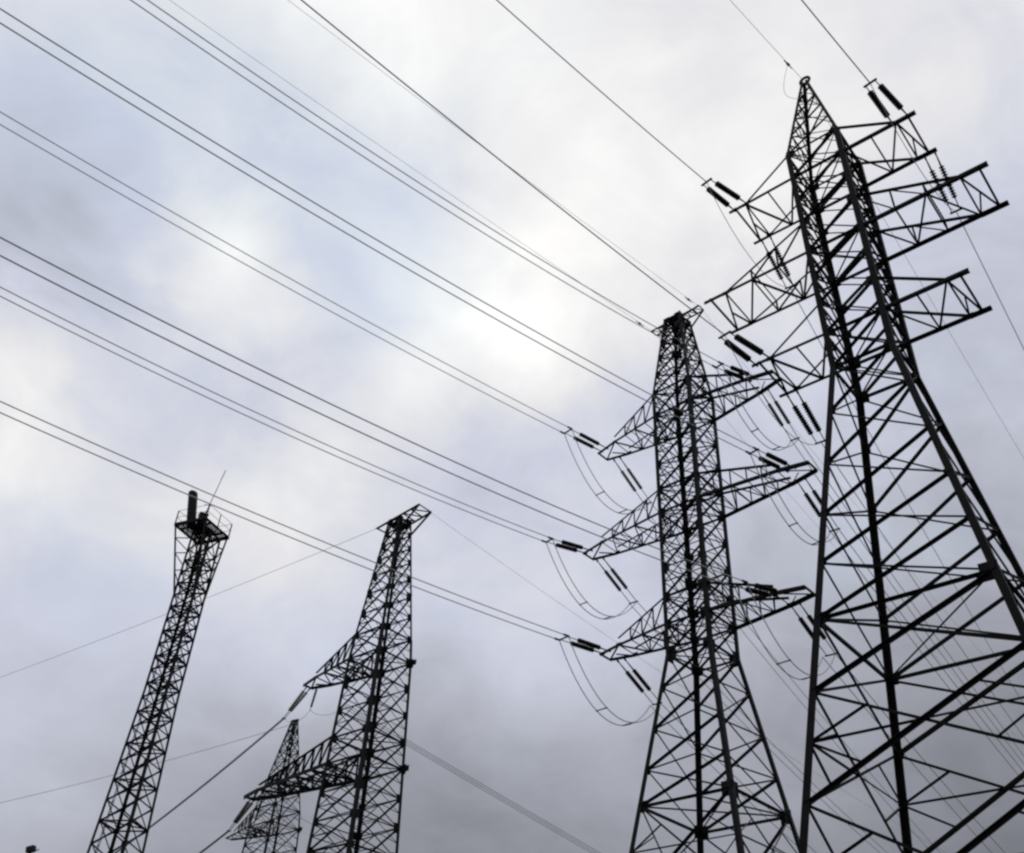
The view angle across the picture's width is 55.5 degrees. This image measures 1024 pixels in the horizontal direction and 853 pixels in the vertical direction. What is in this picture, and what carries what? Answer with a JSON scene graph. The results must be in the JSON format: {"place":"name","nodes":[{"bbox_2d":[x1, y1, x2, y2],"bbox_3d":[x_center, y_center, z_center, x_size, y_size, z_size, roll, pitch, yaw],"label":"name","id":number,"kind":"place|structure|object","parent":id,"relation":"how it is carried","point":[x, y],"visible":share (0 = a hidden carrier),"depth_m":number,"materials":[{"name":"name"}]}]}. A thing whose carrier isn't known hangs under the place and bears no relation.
{"place":"outdoors","nodes":[
{"label":"outdoors","id":0,"kind":"place"},
{"bbox_2d":[0,0,1023,852],"label":"sky","id":1,"kind":"structure","parent":0,"point":[87,539],"materials":[{"name":"grey"}]},
{"bbox_3d":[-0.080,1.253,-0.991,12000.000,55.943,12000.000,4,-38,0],"label":"ground","id":2,"kind":"structure","parent":0,"visible":0},
{"bbox_2d":[25,845,38,852],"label":"floodlight pole","id":3,"kind":"object","parent":2,"relation":"on","point":[31,849],"visible":1,"depth_m":52.92,"materials":[{"name":"metal"}]},
{"bbox_2d":[87,504,232,852],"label":"lattice mast","id":4,"kind":"object","parent":2,"relation":"on","point":[198,529],"visible":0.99,"depth_m":55.81,"materials":[{"name":"metal"}]},
{"bbox_2d":[187,490,197,523],"bbox_3d":[-20.587,5.272,62.663,1.020,2.416,0.576,16,-40,-15],"label":"panel antenna","id":5,"kind":"object","parent":4,"relation":"on","point":[192,502],"visible":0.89,"depth_m":62.56,"materials":[{"name":"metal"}]},
{"bbox_2d":[196,511,208,522],"bbox_3d":[-19.860,6.030,62.370,0.580,0.880,0.620,22,-42,-22],"label":"equipment box","id":6,"kind":"object","parent":4,"relation":"on","point":[202,514],"visible":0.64,"depth_m":62.35,"materials":[{"name":"metal"}]},
{"bbox_2d":[205,470,225,512],"bbox_3d":[-19.592,4.682,63.661,0.705,4.669,0.088,16,-40,-15],"label":"whip antenna","id":7,"kind":"object","parent":4,"relation":"on","point":[215,491],"visible":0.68,"depth_m":64.04,"materials":[{"name":"metal"}]},
{"bbox_2d":[226,719,302,852],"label":"transmission tower","id":8,"kind":"structure","parent":2,"relation":"on","point":[270,822],"depth_m":126.10,"materials":[{"name":"metal"}]},
{"bbox_2d":[1,725,288,802],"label":"earth wire","id":9,"kind":"object","parent":8,"relation":"attached to","point":[149,765],"visible":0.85,"depth_m":137.38,"materials":[{"name":"metal"}]},
{"bbox_2d":[243,503,431,852],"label":"transmission tower","id":10,"kind":"structure","parent":2,"relation":"on","point":[398,524],"depth_m":81.19,"materials":[{"name":"metal"}]},
{"bbox_2d":[2,529,374,676],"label":"earth wire","id":11,"kind":"object","parent":10,"relation":"attached to","point":[193,603],"visible":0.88,"depth_m":97.13,"materials":[{"name":"metal"}]},
{"bbox_2d":[227,796,255,831],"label":"insulator string","id":12,"kind":"object","parent":10,"relation":"attached to","point":[246,807],"visible":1,"depth_m":85.21,"materials":[{"name":"brown ceramic"}]},
{"bbox_2d":[199,831,229,852],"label":"conductor pair","id":13,"kind":"object","parent":12,"relation":"hanging from","point":[215,841],"visible":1,"depth_m":85.95},
{"bbox_2d":[254,797,262,823],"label":"insulator string","id":14,"kind":"object","parent":10,"relation":"hanging from","point":[258,810],"visible":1,"depth_m":84.19,"materials":[{"name":"grey ceramic"}]},
{"bbox_2d":[282,686,310,718],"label":"insulator string","id":15,"kind":"object","parent":10,"relation":"hanging from","point":[293,705],"visible":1,"depth_m":88.16,"materials":[{"name":"brown ceramic"}]},
{"bbox_2d":[115,718,283,852],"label":"conductor pair","id":16,"kind":"object","parent":15,"relation":"hanging from","point":[220,771],"visible":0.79,"depth_m":90.86},
{"bbox_2d":[310,686,317,709],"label":"insulator string","id":17,"kind":"object","parent":10,"relation":"hanging from","point":[313,700],"visible":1,"depth_m":87.11,"materials":[{"name":"grey ceramic"}]},
{"bbox_2d":[345,704,599,852],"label":"conductor bundle","id":18,"kind":"object","parent":10,"relation":"attached to","point":[481,786],"visible":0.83,"depth_m":92.02,"materials":[{"name":"metal"}]},
{"bbox_2d":[422,506,945,852],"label":"earth wire","id":19,"kind":"object","parent":10,"relation":"attached to","point":[658,670],"visible":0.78,"depth_m":95.03,"materials":[{"name":"metal"}]},
{"bbox_2d":[582,305,817,852],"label":"transmission tower","id":20,"kind":"structure","parent":2,"relation":"on","point":[676,323],"depth_m":67.54,"materials":[{"name":"metal"}]},
{"bbox_2d":[170,0,649,329],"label":"earth wire","id":21,"kind":"object","parent":20,"relation":"attached to","point":[639,323],"visible":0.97,"depth_m":70.54,"materials":[{"name":"metal"}]},
{"bbox_2d":[288,0,696,304],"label":"earth wire","id":22,"kind":"object","parent":20,"relation":"attached to","point":[688,299],"visible":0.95,"depth_m":71.46,"materials":[{"name":"metal"}]},
{"bbox_2d":[546,538,592,553],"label":"insulator string","id":23,"kind":"object","parent":20,"relation":"attached to","point":[570,546],"visible":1,"depth_m":74.80,"materials":[{"name":"brown ceramic"}]},
{"bbox_2d":[0,287,552,542],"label":"conductor pair","id":24,"kind":"object","parent":23,"relation":"hanging from","point":[255,412],"visible":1,"depth_m":59.39,"materials":[{"name":"metal"}]},
{"bbox_2d":[559,636,610,654],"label":"insulator string","id":25,"kind":"object","parent":20,"relation":"attached to","point":[584,643],"visible":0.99,"depth_m":68.37,"materials":[{"name":"brown ceramic"}]},
{"bbox_2d":[0,401,569,640],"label":"conductor pair","id":26,"kind":"object","parent":25,"relation":"attached to","point":[566,635],"visible":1,"depth_m":54.52,"materials":[{"name":"metal"}]},
{"bbox_2d":[564,429,607,452],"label":"insulator string","id":27,"kind":"object","parent":20,"relation":"attached to","point":[592,440],"visible":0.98,"depth_m":79.61,"materials":[{"name":"brown ceramic"}]},
{"bbox_2d":[0,111,572,433],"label":"conductor pair","id":28,"kind":"object","parent":27,"relation":"attached to","point":[269,267],"visible":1,"depth_m":63.12,"materials":[{"name":"metal"}]},
{"bbox_2d":[596,557,637,603],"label":"insulator string","id":29,"kind":"object","parent":20,"relation":"hanging from","point":[618,578],"visible":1,"depth_m":77.58,"materials":[{"name":"brown ceramic"}]},
{"bbox_2d":[546,540,636,619],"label":"jumper loop","id":30,"kind":"object","parent":29,"relation":"hanging from","point":[581,595],"visible":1,"depth_m":73.50,"materials":[{"name":"metal"}]},
{"bbox_2d":[630,602,887,852],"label":"conductor pair","id":31,"kind":"object","parent":29,"relation":"hanging from","point":[768,739],"visible":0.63,"depth_m":88.80,"materials":[{"name":"metal"}]},
{"bbox_2d":[613,457,651,504],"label":"insulator string","id":32,"kind":"object","parent":20,"relation":"hanging from","point":[632,477],"visible":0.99,"depth_m":82.24,"materials":[{"name":"brown ceramic"}]},
{"bbox_2d":[564,430,650,513],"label":"jumper loop","id":33,"kind":"object","parent":32,"relation":"hanging from","point":[598,483],"visible":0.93,"depth_m":78.38,"materials":[{"name":"metal"}]},
{"bbox_2d":[642,503,939,852],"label":"conductor pair","id":34,"kind":"object","parent":32,"relation":"hanging from","point":[804,694],"visible":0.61,"depth_m":94.59,"materials":[{"name":"metal"}]},
{"bbox_2d":[616,658,661,704],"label":"insulator string","id":35,"kind":"object","parent":20,"relation":"hanging from","point":[635,682],"visible":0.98,"depth_m":71.11,"materials":[{"name":"brown ceramic"}]},
{"bbox_2d":[559,638,654,725],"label":"jumper loop","id":36,"kind":"object","parent":35,"relation":"hanging from","point":[629,723],"visible":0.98,"depth_m":67.22,"materials":[{"name":"metal"}]},
{"bbox_2d":[651,703,815,852],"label":"conductor pair","id":37,"kind":"object","parent":35,"relation":"hanging from","point":[723,765],"visible":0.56,"depth_m":75.84,"materials":[{"name":"metal"}]},
{"bbox_2d":[715,363,757,381],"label":"insulator string","id":38,"kind":"object","parent":20,"relation":"attached to","point":[734,374],"visible":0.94,"depth_m":71.42,"materials":[{"name":"brown ceramic"}]},
{"bbox_2d":[130,0,722,367],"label":"conductor pair","id":39,"kind":"object","parent":38,"relation":"attached to","point":[719,362],"visible":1,"depth_m":53.67,"materials":[{"name":"metal"}]},
{"bbox_2d":[735,583,786,597],"bbox_3d":[15.527,10.163,60.580,4.426,1.091,1.037,31,-46,-30],"label":"insulator string","id":40,"kind":"object","parent":20,"relation":"attached to","point":[761,587],"visible":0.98,"depth_m":60.43,"materials":[{"name":"brown ceramic"}]},
{"bbox_2d":[0,237,747,587],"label":"conductor pair","id":41,"kind":"object","parent":40,"relation":"attached to","point":[346,411],"visible":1,"depth_m":42.51,"materials":[{"name":"metal"}]},
{"bbox_2d":[749,448,796,472],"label":"insulator string","id":42,"kind":"object","parent":20,"relation":"attached to","point":[776,459],"visible":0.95,"depth_m":65.09,"materials":[{"name":"brown ceramic"}]},
{"bbox_2d":[0,8,758,453],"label":"conductor pair","id":43,"kind":"object","parent":42,"relation":"hanging from","point":[346,222],"visible":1,"depth_m":45.24,"materials":[{"name":"metal"}]},
{"bbox_2d":[760,388,799,440],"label":"insulator string","id":44,"kind":"object","parent":20,"relation":"attached to","point":[776,414],"visible":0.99,"depth_m":74.59,"materials":[{"name":"brown ceramic"}]},
{"bbox_2d":[716,365,797,450],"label":"jumper loop","id":45,"kind":"object","parent":44,"relation":"hanging from","point":[751,419],"visible":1,"depth_m":70.10,"materials":[{"name":"metal"}]},
{"bbox_2d":[792,438,1023,763],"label":"conductor pair","id":46,"kind":"object","parent":44,"relation":"attached to","point":[908,597],"visible":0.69,"depth_m":84.90,"materials":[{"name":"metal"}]},
{"bbox_2d":[789,601,836,656],"bbox_3d":[19.651,13.236,63.551,0.940,1.821,4.738,-26,-47,32],"label":"insulator string","id":47,"kind":"object","parent":20,"relation":"attached to","point":[806,627],"visible":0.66,"depth_m":63.42,"materials":[{"name":"brown ceramic"}]},
{"bbox_2d":[735,583,835,679],"bbox_3d":[17.354,13.572,60.854,0.997,3.819,10.470,-29,-48,34],"label":"jumper loop","id":48,"kind":"object","parent":47,"relation":"hanging from","point":[778,644],"visible":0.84,"depth_m":59.19,"materials":[{"name":"metal"}]},
{"bbox_2d":[823,654,1004,852],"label":"conductor pair","id":49,"kind":"object","parent":47,"relation":"hanging from","point":[919,755],"visible":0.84,"depth_m":71.06,"materials":[{"name":"metal"}]},
{"bbox_2d":[796,476,839,531],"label":"insulator string","id":50,"kind":"object","parent":20,"relation":"attached to","point":[811,502],"visible":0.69,"depth_m":67.87,"materials":[{"name":"brown ceramic"}]},
{"bbox_2d":[750,451,838,544],"bbox_3d":[19.252,5.622,65.468,0.698,3.985,10.271,-29,-48,34],"label":"jumper loop","id":51,"kind":"object","parent":50,"relation":"hanging from","point":[786,507],"visible":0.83,"depth_m":63.76,"materials":[{"name":"metal"}]},
{"bbox_2d":[831,529,1023,781],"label":"conductor pair","id":52,"kind":"object","parent":50,"relation":"hanging from","point":[932,655],"visible":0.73,"depth_m":76.13,"materials":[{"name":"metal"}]},
{"bbox_2d":[657,336,1014,734],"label":"earth wire","id":53,"kind":"object","parent":20,"relation":"attached to","point":[845,558],"visible":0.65,"depth_m":106.31,"materials":[{"name":"metal"}]},
{"bbox_2d":[703,311,1020,695],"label":"earth wire","id":54,"kind":"object","parent":20,"relation":"attached to","point":[843,489],"visible":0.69,"depth_m":95.70,"materials":[{"name":"metal"}]},
{"bbox_2d":[704,76,1023,852],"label":"transmission tower","id":55,"kind":"structure","parent":2,"relation":"on","point":[990,569],"depth_m":47.63,"materials":[{"name":"metal"}]},
{"bbox_2d":[701,178,748,211],"bbox_3d":[13.318,-14.479,60.892,3.735,0.774,1.184,33,-47,-32],"label":"insulator string","id":56,"kind":"object","parent":55,"relation":"attached to","point":[726,190],"visible":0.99,"depth_m":60.71,"materials":[{"name":"brown ceramic"}]},
{"bbox_2d":[496,0,705,181],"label":"conductor","id":57,"kind":"object","parent":56,"relation":"attached to","point":[598,89],"visible":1,"depth_m":54.66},
{"bbox_2d":[707,183,784,286],"bbox_3d":[15.264,-11.371,61.976,0.040,2.735,10.424,-26,-47,32],"label":"jumper loop","id":58,"kind":"object","parent":56,"relation":"hanging from","point":[736,237],"visible":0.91,"depth_m":60.20,"materials":[{"name":"metal"}]},
{"bbox_2d":[718,331,772,366],"bbox_3d":[12.665,-4.209,52.763,1.186,0.563,3.730,-30,-49,35],"label":"insulator string","id":59,"kind":"object","parent":55,"relation":"attached to","point":[736,349],"visible":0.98,"depth_m":52.57,"materials":[{"name":"brown ceramic"}]},
{"bbox_2d":[301,0,723,334],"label":"conductor","id":60,"kind":"object","parent":59,"relation":"attached to","point":[501,161],"visible":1,"depth_m":43.50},
{"bbox_2d":[725,336,820,444],"bbox_3d":[14.676,-1.198,53.872,0.040,2.872,10.439,-27,-47,33],"label":"jumper loop","id":61,"kind":"object","parent":59,"relation":"hanging from","point":[762,401],"visible":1,"depth_m":52.19,"materials":[{"name":"metal"}]},
{"bbox_2d":[730,0,802,79],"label":"earth wire","id":62,"kind":"object","parent":55,"relation":"attached to","point":[787,64],"visible":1,"depth_m":65.23,"materials":[{"name":"metal"}]},
{"bbox_2d":[761,235,792,289],"bbox_3d":[17.661,-10.877,64.660,0.907,1.323,3.857,-21,-45,28],"label":"insulator string","id":63,"kind":"object","parent":55,"relation":"hanging from","point":[779,274],"visible":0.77,"depth_m":64.66,"materials":[{"name":"brown ceramic"}]},
{"bbox_2d":[791,289,1021,701],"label":"conductor","id":64,"kind":"object","parent":63,"relation":"attached to","point":[898,485],"visible":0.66,"depth_m":76.78,"materials":[{"name":"metal"}]},
{"bbox_2d":[786,390,824,443],"bbox_3d":[17.062,-0.527,56.427,0.909,1.259,3.845,-23,-45,30],"label":"insulator string","id":65,"kind":"object","parent":55,"relation":"hanging from","point":[807,427],"visible":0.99,"depth_m":56.35,"materials":[{"name":"brown ceramic"}]},
{"bbox_2d":[821,443,1023,736],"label":"conductor","id":66,"kind":"object","parent":65,"relation":"attached to","point":[918,587],"visible":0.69,"depth_m":64.94,"materials":[{"name":"metal"}]},
{"bbox_2d":[863,78,909,125],"bbox_3d":[21.362,-18.502,55.526,1.188,0.484,3.711,-28,-48,34],"label":"insulator string","id":67,"kind":"object","parent":55,"relation":"attached to","point":[891,97],"visible":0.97,"depth_m":55.32,"materials":[{"name":"brown ceramic"}]},
{"bbox_2d":[801,0,869,82],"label":"conductor","id":68,"kind":"object","parent":67,"relation":"attached to","point":[835,41],"visible":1,"depth_m":52.46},
{"bbox_2d":[870,83,954,210],"bbox_3d":[23.547,-15.504,56.471,0.040,3.166,10.470,-28,-48,34],"label":"jumper loop","id":69,"kind":"object","parent":67,"relation":"hanging from","point":[905,146],"visible":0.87,"depth_m":54.77,"materials":[{"name":"metal"}]},
{"bbox_2d":[809,89,1023,457],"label":"earth wire","id":70,"kind":"object","parent":55,"relation":"attached to","point":[929,297],"visible":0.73,"depth_m":78.94,"materials":[{"name":"metal"}]},
{"bbox_2d":[923,150,961,214],"bbox_3d":[26.034,-14.736,58.848,0.908,1.645,3.843,-24,-46,30],"label":"insulator string","id":71,"kind":"object","parent":55,"relation":"attached to","point":[951,189],"visible":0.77,"depth_m":58.77,"materials":[{"name":"brown ceramic"}]},
{"bbox_2d":[956,211,1023,348],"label":"conductor","id":72,"kind":"object","parent":71,"relation":"attached to","point":[991,282],"visible":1,"depth_m":62.69,"materials":[{"name":"metal"}]}
]}

